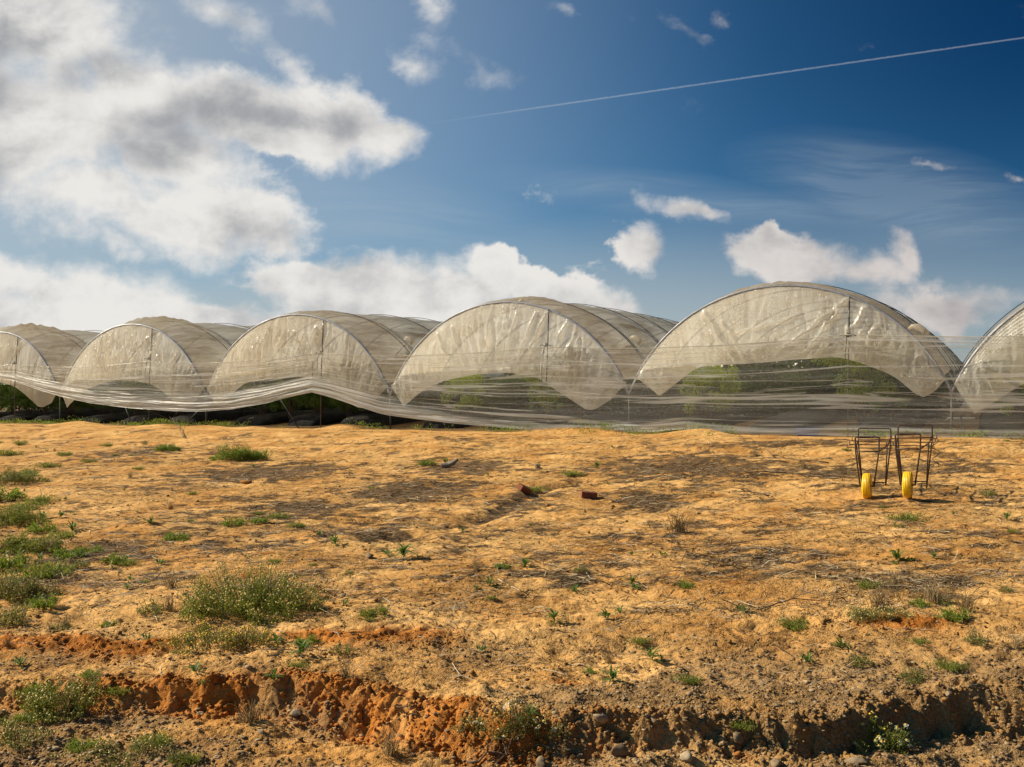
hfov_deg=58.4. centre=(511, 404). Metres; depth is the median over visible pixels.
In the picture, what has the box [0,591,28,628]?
weed
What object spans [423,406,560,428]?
planting bed
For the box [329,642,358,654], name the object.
weed
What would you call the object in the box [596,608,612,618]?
rosette weed
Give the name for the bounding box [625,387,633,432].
support post
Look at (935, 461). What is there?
dead branch
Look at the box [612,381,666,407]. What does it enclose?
berry bush
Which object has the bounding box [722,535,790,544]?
dead branch
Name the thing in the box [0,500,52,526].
flowering weed
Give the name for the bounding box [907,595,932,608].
weed
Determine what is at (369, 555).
stone
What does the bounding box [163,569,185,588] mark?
dry grass
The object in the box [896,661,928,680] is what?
weed
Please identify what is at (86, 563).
weed
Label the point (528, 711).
rosette weed
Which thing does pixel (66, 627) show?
weed
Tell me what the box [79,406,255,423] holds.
planting bed
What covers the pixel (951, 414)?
support post
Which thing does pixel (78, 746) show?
weed
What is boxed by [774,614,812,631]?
weed
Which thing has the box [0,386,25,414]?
berry bush
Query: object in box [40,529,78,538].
weed
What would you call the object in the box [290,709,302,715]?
stone
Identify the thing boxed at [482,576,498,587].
rosette weed
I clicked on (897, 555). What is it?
rosette weed
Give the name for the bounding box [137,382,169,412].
berry bush
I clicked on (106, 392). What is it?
berry bush
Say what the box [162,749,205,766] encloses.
weed
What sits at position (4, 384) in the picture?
berry bush
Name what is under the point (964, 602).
dry grass
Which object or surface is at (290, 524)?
weed
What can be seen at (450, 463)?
log
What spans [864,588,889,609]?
dry grass
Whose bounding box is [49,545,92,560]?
weed
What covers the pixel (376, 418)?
planting bed
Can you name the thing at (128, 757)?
weed
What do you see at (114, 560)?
weed
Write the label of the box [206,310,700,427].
polytunnel
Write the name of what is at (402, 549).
rosette weed
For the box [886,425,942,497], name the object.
harvest cart
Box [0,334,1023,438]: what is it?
windbreak sheet
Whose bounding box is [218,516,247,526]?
weed
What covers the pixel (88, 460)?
weed
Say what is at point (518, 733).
daisy plant
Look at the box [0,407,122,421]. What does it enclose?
planting bed
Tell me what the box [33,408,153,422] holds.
planting bed
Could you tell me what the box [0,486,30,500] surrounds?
weed
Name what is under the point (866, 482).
harvest cart
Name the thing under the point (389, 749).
dry grass
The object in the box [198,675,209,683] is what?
weed
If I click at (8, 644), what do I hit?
dry grass
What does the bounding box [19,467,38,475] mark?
weed
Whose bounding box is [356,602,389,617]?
weed
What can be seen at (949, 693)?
stone
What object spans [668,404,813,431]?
planting bed
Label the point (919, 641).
weed
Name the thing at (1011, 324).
polytunnel
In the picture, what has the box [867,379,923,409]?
berry bush
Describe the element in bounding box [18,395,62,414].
berry bush
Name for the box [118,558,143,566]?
weed
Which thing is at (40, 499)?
weed
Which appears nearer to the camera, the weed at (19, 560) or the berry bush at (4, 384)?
the weed at (19, 560)
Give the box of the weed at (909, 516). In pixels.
[887,511,931,521]
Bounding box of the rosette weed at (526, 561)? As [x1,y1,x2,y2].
[513,557,530,566]
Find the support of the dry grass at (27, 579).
on the ground at (86, 437)
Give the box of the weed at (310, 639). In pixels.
[291,634,322,644]
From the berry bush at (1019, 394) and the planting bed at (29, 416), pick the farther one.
the planting bed at (29, 416)
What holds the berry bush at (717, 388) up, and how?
on the planting bed at (726, 417)
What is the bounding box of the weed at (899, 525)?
[892,521,906,527]
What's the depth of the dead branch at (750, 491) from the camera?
14.31 m
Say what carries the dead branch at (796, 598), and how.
on the ground at (86, 437)
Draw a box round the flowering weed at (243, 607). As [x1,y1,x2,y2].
[175,552,334,625]
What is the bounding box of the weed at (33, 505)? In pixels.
[9,498,49,509]
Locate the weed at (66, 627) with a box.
[49,620,70,631]
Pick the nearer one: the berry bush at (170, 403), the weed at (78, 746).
the weed at (78, 746)
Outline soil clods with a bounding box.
[0,469,1023,766]
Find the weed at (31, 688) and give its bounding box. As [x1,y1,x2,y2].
[12,676,62,698]
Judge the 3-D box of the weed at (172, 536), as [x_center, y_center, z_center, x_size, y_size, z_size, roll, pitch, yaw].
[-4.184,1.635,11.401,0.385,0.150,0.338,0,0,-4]
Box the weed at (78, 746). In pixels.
[62,735,102,753]
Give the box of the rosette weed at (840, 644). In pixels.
[830,637,854,648]
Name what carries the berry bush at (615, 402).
on the planting bed at (639, 415)
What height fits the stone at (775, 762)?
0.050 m
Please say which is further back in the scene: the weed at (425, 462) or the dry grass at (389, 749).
the weed at (425, 462)
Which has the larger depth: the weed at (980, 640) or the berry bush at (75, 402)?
the berry bush at (75, 402)
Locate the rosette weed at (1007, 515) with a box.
[1001,512,1011,518]
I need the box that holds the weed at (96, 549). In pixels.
[79,545,109,552]
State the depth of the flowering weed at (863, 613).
7.20 m
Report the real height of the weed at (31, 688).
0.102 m
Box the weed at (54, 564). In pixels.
[28,557,77,572]
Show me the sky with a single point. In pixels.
(238, 162)
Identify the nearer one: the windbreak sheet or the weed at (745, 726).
the weed at (745, 726)
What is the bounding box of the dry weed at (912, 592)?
[865,580,963,598]
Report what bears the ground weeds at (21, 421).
on the ground at (86, 437)
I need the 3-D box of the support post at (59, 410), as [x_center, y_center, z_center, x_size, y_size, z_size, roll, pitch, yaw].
[-17.970,0.271,36.466,0.285,1.519,0.060,0,0,28]
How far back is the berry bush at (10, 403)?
42.02 m
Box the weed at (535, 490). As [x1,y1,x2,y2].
[529,485,549,492]
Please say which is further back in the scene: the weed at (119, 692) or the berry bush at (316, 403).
the berry bush at (316, 403)
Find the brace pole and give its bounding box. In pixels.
[280,399,298,427]
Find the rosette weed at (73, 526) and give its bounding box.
[61,520,88,531]
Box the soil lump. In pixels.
[240,480,251,483]
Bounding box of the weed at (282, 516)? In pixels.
[265,511,291,518]
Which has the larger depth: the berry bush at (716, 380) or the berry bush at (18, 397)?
the berry bush at (18, 397)
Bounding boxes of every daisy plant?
[449,696,571,741]
[846,707,918,755]
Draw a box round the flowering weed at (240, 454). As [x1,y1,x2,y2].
[207,442,273,460]
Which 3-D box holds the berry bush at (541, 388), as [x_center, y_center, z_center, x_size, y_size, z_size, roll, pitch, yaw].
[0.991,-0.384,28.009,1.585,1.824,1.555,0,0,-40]
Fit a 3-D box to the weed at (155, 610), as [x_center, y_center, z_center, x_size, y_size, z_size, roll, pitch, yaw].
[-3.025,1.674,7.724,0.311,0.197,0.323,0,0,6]
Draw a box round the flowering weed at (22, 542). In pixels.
[0,527,69,553]
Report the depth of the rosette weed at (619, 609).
7.58 m
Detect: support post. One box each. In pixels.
[59,397,60,422]
[203,391,208,424]
[387,390,393,428]
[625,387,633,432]
[945,384,956,435]
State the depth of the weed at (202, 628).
7.30 m
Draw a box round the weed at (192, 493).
[185,491,200,494]
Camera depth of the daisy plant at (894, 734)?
5.28 m
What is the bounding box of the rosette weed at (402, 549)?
[386,543,423,556]
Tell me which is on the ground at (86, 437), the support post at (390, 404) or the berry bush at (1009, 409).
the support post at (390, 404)
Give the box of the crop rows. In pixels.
[0,357,1023,418]
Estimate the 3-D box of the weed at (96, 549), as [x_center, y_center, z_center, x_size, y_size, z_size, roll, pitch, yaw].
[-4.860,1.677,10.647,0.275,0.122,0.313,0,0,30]
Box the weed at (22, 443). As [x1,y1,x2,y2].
[12,439,30,444]
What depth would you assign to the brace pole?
30.59 m
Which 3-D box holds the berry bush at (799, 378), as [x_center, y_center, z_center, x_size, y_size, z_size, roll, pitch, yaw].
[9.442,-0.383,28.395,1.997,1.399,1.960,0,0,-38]
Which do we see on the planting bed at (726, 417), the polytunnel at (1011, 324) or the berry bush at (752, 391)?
the berry bush at (752, 391)
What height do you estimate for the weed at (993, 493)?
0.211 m
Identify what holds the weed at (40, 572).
on the ground at (86, 437)
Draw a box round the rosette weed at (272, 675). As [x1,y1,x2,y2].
[264,668,286,678]
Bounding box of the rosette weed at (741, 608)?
[735,604,746,611]
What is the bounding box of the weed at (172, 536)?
[161,529,191,540]
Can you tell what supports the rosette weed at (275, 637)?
on the ground at (86, 437)
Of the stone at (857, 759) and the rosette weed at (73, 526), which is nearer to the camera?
the stone at (857, 759)
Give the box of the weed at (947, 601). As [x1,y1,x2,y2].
[935,591,959,606]
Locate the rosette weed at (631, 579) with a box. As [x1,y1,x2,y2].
[621,574,639,583]
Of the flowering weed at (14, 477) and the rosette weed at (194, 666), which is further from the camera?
the flowering weed at (14, 477)
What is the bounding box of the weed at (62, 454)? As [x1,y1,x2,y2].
[55,450,74,456]
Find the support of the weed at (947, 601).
on the ground at (86, 437)
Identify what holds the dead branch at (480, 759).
on the ground at (86, 437)
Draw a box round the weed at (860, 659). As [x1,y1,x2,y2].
[847,648,872,667]
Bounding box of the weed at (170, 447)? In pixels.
[152,443,181,450]
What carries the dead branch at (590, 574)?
on the ground at (86, 437)
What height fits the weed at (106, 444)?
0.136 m
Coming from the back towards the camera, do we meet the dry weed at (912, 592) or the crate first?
the crate
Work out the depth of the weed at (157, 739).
5.13 m
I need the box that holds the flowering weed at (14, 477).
[0,464,52,485]
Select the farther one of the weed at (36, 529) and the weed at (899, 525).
the weed at (36, 529)
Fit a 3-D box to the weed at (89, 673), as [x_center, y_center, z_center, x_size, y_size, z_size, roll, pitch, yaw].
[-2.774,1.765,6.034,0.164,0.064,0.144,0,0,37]
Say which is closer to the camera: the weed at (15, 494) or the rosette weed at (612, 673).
the rosette weed at (612, 673)
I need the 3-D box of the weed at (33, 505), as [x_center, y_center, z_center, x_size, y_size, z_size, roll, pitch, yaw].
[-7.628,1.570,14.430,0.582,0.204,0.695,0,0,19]
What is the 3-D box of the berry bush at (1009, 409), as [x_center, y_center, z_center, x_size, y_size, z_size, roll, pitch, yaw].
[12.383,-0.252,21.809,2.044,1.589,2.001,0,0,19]
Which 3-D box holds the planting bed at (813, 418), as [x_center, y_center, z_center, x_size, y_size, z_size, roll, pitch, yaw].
[13.785,0.304,36.681,1.722,0.996,30.003,0,0,28]
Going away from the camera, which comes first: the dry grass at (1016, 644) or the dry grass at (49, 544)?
the dry grass at (1016, 644)
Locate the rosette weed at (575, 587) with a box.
[566,584,582,591]
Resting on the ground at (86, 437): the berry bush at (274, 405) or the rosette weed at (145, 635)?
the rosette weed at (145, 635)
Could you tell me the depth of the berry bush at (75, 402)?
40.38 m
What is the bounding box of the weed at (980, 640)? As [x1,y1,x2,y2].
[962,625,992,646]
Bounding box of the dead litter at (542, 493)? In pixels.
[0,435,1023,703]
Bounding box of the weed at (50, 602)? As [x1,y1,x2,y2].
[22,592,63,610]
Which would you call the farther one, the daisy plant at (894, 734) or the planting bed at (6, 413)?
the planting bed at (6, 413)
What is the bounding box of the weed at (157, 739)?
[128,729,174,751]
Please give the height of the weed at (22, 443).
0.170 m
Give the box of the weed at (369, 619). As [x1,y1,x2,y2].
[364,616,376,621]
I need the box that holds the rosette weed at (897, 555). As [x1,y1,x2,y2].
[882,548,909,559]
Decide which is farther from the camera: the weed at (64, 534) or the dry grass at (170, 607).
the weed at (64, 534)
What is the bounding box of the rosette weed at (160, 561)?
[151,558,167,564]
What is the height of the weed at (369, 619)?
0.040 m
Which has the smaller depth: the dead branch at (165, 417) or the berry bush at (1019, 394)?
the berry bush at (1019, 394)
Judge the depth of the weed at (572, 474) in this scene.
17.15 m
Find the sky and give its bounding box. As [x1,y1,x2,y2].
[0,0,1023,363]
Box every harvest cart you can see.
[847,428,894,498]
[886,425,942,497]
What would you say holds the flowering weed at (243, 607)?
on the ground at (86, 437)
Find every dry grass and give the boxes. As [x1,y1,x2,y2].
[2,637,12,647]
[15,575,39,593]
[42,537,56,553]
[51,684,83,715]
[60,615,70,626]
[159,595,175,611]
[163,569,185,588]
[190,598,216,613]
[230,628,251,649]
[234,695,262,724]
[339,660,359,677]
[379,726,409,756]
[473,559,483,570]
[496,699,528,729]
[602,652,613,663]
[666,512,691,532]
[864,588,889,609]
[883,570,902,587]
[922,576,952,602]
[954,591,979,611]
[1007,634,1023,649]
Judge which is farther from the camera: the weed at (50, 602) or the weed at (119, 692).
the weed at (50, 602)
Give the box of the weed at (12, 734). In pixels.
[0,719,56,751]
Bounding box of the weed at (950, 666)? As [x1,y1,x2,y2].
[924,656,969,672]
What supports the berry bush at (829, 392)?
on the planting bed at (813, 418)
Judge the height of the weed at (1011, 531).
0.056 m
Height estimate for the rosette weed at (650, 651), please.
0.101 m
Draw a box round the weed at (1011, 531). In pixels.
[1006,528,1019,532]
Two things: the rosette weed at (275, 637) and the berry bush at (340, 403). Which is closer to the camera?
the rosette weed at (275, 637)
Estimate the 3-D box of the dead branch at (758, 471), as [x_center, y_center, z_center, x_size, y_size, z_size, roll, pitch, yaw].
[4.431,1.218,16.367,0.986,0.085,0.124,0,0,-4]
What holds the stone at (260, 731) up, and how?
on the ground at (86, 437)
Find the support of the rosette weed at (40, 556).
on the ground at (86, 437)
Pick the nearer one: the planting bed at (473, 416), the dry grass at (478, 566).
the dry grass at (478, 566)
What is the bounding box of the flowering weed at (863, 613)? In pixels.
[843,602,914,622]
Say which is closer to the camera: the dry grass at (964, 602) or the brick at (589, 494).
the dry grass at (964, 602)
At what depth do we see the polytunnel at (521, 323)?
26.98 m
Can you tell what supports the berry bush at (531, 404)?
on the planting bed at (575, 412)
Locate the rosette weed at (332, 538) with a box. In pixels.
[329,534,346,544]
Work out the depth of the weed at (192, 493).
15.74 m
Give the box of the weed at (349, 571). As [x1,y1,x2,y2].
[343,567,353,574]
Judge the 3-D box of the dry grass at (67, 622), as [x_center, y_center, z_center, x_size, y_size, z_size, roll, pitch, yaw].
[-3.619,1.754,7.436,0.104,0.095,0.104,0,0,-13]
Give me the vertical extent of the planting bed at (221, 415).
1.009 m
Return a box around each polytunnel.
[0,323,113,422]
[59,316,255,424]
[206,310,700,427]
[390,296,804,425]
[629,281,968,434]
[952,302,1023,412]
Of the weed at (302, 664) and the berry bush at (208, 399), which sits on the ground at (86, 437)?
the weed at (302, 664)
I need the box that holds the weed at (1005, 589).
[996,582,1013,592]
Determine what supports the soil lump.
on the ground at (86, 437)
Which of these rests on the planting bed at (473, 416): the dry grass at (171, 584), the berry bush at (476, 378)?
the berry bush at (476, 378)
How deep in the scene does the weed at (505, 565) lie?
9.27 m
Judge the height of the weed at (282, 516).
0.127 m
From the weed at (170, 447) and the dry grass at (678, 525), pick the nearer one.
the dry grass at (678, 525)
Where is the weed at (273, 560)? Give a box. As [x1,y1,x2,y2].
[266,558,282,564]
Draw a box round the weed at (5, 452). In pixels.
[0,447,23,455]
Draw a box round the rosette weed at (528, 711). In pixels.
[518,703,540,720]
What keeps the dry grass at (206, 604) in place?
on the ground at (86, 437)
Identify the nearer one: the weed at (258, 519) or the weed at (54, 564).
the weed at (54, 564)
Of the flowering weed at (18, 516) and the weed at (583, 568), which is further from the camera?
the flowering weed at (18, 516)
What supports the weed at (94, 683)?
on the ground at (86, 437)
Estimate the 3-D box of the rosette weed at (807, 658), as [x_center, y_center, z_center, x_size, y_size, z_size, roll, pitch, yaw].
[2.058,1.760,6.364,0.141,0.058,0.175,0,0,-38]
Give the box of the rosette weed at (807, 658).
[800,652,821,661]
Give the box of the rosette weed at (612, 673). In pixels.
[598,665,620,681]
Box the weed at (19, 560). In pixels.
[0,548,33,570]
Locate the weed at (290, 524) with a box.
[286,521,306,528]
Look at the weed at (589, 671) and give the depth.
6.14 m
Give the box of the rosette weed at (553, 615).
[545,608,567,624]
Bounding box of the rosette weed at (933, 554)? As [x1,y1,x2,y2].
[926,551,939,557]
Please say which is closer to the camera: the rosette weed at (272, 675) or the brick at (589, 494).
the rosette weed at (272, 675)
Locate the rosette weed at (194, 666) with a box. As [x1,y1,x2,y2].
[184,661,207,671]
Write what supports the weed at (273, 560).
on the ground at (86, 437)
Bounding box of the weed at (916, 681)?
[905,675,921,684]
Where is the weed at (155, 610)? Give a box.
[136,592,167,617]
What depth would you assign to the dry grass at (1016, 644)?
6.56 m
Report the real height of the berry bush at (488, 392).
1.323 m
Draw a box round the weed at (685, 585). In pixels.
[676,579,695,588]
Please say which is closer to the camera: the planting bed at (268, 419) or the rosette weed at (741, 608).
the rosette weed at (741, 608)
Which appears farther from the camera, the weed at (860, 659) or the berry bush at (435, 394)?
the berry bush at (435, 394)
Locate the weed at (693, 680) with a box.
[670,671,703,685]
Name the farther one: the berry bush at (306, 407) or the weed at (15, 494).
the berry bush at (306, 407)
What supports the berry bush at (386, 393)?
on the planting bed at (376, 418)
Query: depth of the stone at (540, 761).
4.91 m
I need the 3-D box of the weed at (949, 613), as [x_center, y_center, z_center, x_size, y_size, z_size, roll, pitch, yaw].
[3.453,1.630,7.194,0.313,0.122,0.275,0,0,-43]
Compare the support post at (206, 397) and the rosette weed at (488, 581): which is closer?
the rosette weed at (488, 581)
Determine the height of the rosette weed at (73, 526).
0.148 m
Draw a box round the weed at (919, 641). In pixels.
[904,635,931,644]
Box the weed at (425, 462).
[415,458,436,465]
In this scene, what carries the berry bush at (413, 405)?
on the planting bed at (376, 418)
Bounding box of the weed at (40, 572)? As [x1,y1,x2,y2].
[0,558,74,580]
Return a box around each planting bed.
[0,407,101,417]
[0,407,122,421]
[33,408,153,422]
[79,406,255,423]
[122,407,259,424]
[168,405,338,424]
[234,408,356,425]
[289,402,532,425]
[341,403,557,426]
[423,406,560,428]
[488,403,666,429]
[566,402,793,426]
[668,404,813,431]
[748,403,888,433]
[853,401,961,434]
[978,407,1023,436]
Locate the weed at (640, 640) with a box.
[624,635,651,644]
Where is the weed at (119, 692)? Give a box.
[93,680,134,697]
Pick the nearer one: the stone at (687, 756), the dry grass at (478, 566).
the stone at (687, 756)
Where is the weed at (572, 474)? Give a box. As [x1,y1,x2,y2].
[557,468,584,476]
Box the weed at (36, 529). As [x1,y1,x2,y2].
[22,520,59,533]
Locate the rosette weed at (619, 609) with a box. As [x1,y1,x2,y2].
[613,605,626,612]
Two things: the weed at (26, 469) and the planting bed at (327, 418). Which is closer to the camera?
the weed at (26, 469)
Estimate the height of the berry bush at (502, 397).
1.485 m
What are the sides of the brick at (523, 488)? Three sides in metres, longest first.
0.250 x 0.126 x 0.100 m
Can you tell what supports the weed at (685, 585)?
on the ground at (86, 437)
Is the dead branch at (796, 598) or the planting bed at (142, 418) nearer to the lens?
the dead branch at (796, 598)
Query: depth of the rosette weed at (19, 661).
6.41 m
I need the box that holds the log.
[441,458,458,467]
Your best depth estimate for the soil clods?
5.72 m
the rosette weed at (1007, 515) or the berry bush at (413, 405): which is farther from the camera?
the berry bush at (413, 405)
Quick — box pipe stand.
[947,416,974,434]
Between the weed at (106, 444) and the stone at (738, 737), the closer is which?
the stone at (738, 737)
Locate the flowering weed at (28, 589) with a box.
[0,567,62,604]
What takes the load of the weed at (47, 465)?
on the ground at (86, 437)
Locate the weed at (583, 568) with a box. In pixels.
[573,563,587,572]
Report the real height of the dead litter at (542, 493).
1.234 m
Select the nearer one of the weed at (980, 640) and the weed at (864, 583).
the weed at (980, 640)
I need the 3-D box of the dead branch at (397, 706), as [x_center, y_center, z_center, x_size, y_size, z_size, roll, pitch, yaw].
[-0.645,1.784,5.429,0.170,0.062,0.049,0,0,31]
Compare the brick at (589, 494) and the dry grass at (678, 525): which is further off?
the brick at (589, 494)
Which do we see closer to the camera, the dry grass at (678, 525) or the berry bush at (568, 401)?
the dry grass at (678, 525)
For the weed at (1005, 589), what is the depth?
8.04 m
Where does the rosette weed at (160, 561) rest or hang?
on the ground at (86, 437)
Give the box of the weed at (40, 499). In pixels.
[23,494,61,502]
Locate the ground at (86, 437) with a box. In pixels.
[0,405,1023,766]
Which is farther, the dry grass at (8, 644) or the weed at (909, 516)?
the weed at (909, 516)
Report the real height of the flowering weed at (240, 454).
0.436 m
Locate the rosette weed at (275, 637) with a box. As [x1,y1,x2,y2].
[264,633,286,643]
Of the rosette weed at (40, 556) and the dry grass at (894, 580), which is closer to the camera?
the dry grass at (894, 580)
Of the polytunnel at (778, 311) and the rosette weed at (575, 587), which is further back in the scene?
the polytunnel at (778, 311)
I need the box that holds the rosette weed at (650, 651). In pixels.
[636,646,665,663]
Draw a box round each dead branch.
[111,395,183,437]
[392,702,415,713]
[467,739,516,762]
[497,736,519,762]
[573,568,608,576]
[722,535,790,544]
[732,487,768,496]
[735,470,785,474]
[749,448,828,462]
[759,592,842,609]
[916,458,953,464]
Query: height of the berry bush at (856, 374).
2.227 m
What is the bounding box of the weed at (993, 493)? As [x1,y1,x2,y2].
[979,485,1000,495]
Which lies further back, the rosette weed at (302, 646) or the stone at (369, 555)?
the stone at (369, 555)
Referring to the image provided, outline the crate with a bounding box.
[796,428,818,435]
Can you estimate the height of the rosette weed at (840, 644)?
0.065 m
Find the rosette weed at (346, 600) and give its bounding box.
[338,596,353,604]
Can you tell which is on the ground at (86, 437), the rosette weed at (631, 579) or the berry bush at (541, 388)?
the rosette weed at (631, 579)
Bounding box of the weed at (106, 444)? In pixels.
[98,442,112,446]
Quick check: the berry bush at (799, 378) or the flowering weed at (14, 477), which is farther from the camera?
the berry bush at (799, 378)
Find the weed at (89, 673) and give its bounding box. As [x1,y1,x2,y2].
[76,668,102,678]
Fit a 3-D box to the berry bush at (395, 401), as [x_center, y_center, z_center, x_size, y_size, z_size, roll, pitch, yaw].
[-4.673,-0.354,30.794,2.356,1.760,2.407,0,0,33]
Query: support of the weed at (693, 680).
on the ground at (86, 437)
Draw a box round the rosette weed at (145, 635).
[138,633,153,640]
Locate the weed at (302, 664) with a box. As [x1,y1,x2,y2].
[285,658,309,667]
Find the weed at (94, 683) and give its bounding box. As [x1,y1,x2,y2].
[69,666,103,692]
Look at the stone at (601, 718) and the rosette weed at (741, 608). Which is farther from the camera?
the rosette weed at (741, 608)
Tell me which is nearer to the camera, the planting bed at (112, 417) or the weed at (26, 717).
the weed at (26, 717)
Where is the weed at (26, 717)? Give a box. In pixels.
[0,707,52,725]
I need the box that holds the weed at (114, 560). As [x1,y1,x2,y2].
[100,552,128,564]
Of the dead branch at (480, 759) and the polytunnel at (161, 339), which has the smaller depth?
the dead branch at (480, 759)
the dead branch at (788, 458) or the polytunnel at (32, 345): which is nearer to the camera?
the dead branch at (788, 458)
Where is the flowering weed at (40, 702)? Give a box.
[14,673,99,724]
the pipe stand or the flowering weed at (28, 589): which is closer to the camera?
the flowering weed at (28, 589)
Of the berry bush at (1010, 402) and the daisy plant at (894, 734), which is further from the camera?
the berry bush at (1010, 402)
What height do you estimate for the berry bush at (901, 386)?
1.556 m
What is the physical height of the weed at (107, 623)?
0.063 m
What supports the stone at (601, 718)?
on the ground at (86, 437)
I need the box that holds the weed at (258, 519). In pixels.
[247,516,270,523]
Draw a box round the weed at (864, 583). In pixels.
[853,578,885,589]
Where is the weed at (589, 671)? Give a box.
[581,665,598,674]
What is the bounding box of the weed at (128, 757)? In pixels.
[48,733,192,766]
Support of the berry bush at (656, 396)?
on the planting bed at (639, 415)
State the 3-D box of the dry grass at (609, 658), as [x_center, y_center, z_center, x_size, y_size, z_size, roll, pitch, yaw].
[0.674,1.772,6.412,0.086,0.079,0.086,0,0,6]
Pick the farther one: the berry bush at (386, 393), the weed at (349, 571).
the berry bush at (386, 393)
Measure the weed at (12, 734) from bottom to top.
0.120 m
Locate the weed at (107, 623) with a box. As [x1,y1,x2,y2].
[96,618,119,627]
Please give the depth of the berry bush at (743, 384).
28.30 m
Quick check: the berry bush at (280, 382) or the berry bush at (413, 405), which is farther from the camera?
the berry bush at (280, 382)
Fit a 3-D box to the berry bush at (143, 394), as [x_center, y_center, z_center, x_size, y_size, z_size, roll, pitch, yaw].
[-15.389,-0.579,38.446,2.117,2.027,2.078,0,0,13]
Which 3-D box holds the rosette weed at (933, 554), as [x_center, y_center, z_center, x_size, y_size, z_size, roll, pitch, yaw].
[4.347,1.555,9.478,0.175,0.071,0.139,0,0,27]
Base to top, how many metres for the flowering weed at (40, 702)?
0.235 m
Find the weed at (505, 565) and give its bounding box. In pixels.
[493,561,511,568]
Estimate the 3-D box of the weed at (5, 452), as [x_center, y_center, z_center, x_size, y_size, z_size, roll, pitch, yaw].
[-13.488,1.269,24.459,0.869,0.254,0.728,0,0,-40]
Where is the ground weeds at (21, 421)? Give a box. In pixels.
[0,415,1022,438]
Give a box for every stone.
[257,729,264,734]
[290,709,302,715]
[366,552,373,557]
[536,756,544,766]
[593,714,607,723]
[611,743,629,756]
[679,750,692,761]
[733,732,743,743]
[770,758,783,766]
[844,756,867,763]
[945,691,952,696]
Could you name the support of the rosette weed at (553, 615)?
on the ground at (86, 437)
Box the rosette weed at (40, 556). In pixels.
[36,552,44,559]
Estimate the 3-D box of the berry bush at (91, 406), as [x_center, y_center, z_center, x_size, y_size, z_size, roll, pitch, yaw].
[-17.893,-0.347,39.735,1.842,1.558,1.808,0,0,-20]
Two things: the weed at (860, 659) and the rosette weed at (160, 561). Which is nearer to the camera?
the weed at (860, 659)
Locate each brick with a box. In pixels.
[516,483,531,493]
[580,490,597,498]
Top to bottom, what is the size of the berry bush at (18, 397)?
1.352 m
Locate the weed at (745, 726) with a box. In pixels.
[729,716,757,731]
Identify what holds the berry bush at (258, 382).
on the planting bed at (221, 415)
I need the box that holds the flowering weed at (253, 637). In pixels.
[151,618,293,655]
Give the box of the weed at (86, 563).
[72,557,91,567]
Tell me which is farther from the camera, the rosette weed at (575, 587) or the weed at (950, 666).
the rosette weed at (575, 587)
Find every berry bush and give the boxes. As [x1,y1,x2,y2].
[0,383,11,400]
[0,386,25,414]
[3,387,57,412]
[5,386,35,409]
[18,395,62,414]
[52,396,89,412]
[72,390,99,410]
[78,384,120,410]
[90,385,140,412]
[115,380,154,415]
[125,381,156,411]
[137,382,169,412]
[156,393,184,415]
[195,384,212,412]
[225,384,257,411]
[227,382,292,413]
[249,381,276,409]
[267,379,301,409]
[276,377,309,418]
[291,389,345,412]
[292,390,335,412]
[330,397,360,417]
[359,382,416,413]
[361,383,395,412]
[379,391,426,407]
[414,381,451,407]
[439,374,485,415]
[459,379,506,411]
[473,373,519,409]
[493,379,547,407]
[515,374,562,413]
[520,378,564,410]
[556,392,572,408]
[602,379,641,410]
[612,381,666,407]
[643,390,668,400]
[678,364,740,418]
[682,377,738,412]
[720,377,753,410]
[727,379,765,408]
[778,371,845,408]
[791,380,844,406]
[811,357,909,423]
[842,367,924,412]
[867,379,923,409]
[994,384,1023,415]
[995,385,1023,409]
[1004,386,1023,414]
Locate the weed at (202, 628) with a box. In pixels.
[195,624,214,631]
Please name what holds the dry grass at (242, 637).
on the ground at (86, 437)
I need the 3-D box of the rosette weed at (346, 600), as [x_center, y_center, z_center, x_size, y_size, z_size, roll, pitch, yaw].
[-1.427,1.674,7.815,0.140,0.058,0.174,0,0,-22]
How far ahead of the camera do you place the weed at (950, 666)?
6.08 m
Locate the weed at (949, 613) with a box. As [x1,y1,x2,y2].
[933,604,974,622]
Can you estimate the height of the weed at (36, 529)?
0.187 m
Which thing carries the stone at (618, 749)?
on the ground at (86, 437)
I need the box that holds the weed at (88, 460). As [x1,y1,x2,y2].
[80,459,97,462]
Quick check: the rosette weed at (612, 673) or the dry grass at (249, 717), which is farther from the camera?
the rosette weed at (612, 673)
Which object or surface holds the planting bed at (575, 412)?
on the ground at (86, 437)
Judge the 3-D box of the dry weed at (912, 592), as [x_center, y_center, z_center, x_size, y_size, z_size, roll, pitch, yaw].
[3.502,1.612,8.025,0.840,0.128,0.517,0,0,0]
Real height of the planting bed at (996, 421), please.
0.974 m
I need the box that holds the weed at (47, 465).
[33,462,61,467]
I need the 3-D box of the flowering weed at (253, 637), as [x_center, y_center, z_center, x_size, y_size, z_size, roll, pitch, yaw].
[-2.083,1.659,6.637,1.016,0.214,0.539,0,0,0]
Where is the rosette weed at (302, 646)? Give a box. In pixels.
[282,638,315,655]
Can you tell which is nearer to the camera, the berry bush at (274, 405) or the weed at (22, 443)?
the weed at (22, 443)
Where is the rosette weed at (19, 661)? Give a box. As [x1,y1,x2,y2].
[13,656,29,668]
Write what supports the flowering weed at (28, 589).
on the ground at (86, 437)
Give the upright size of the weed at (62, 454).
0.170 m
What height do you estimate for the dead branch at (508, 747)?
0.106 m

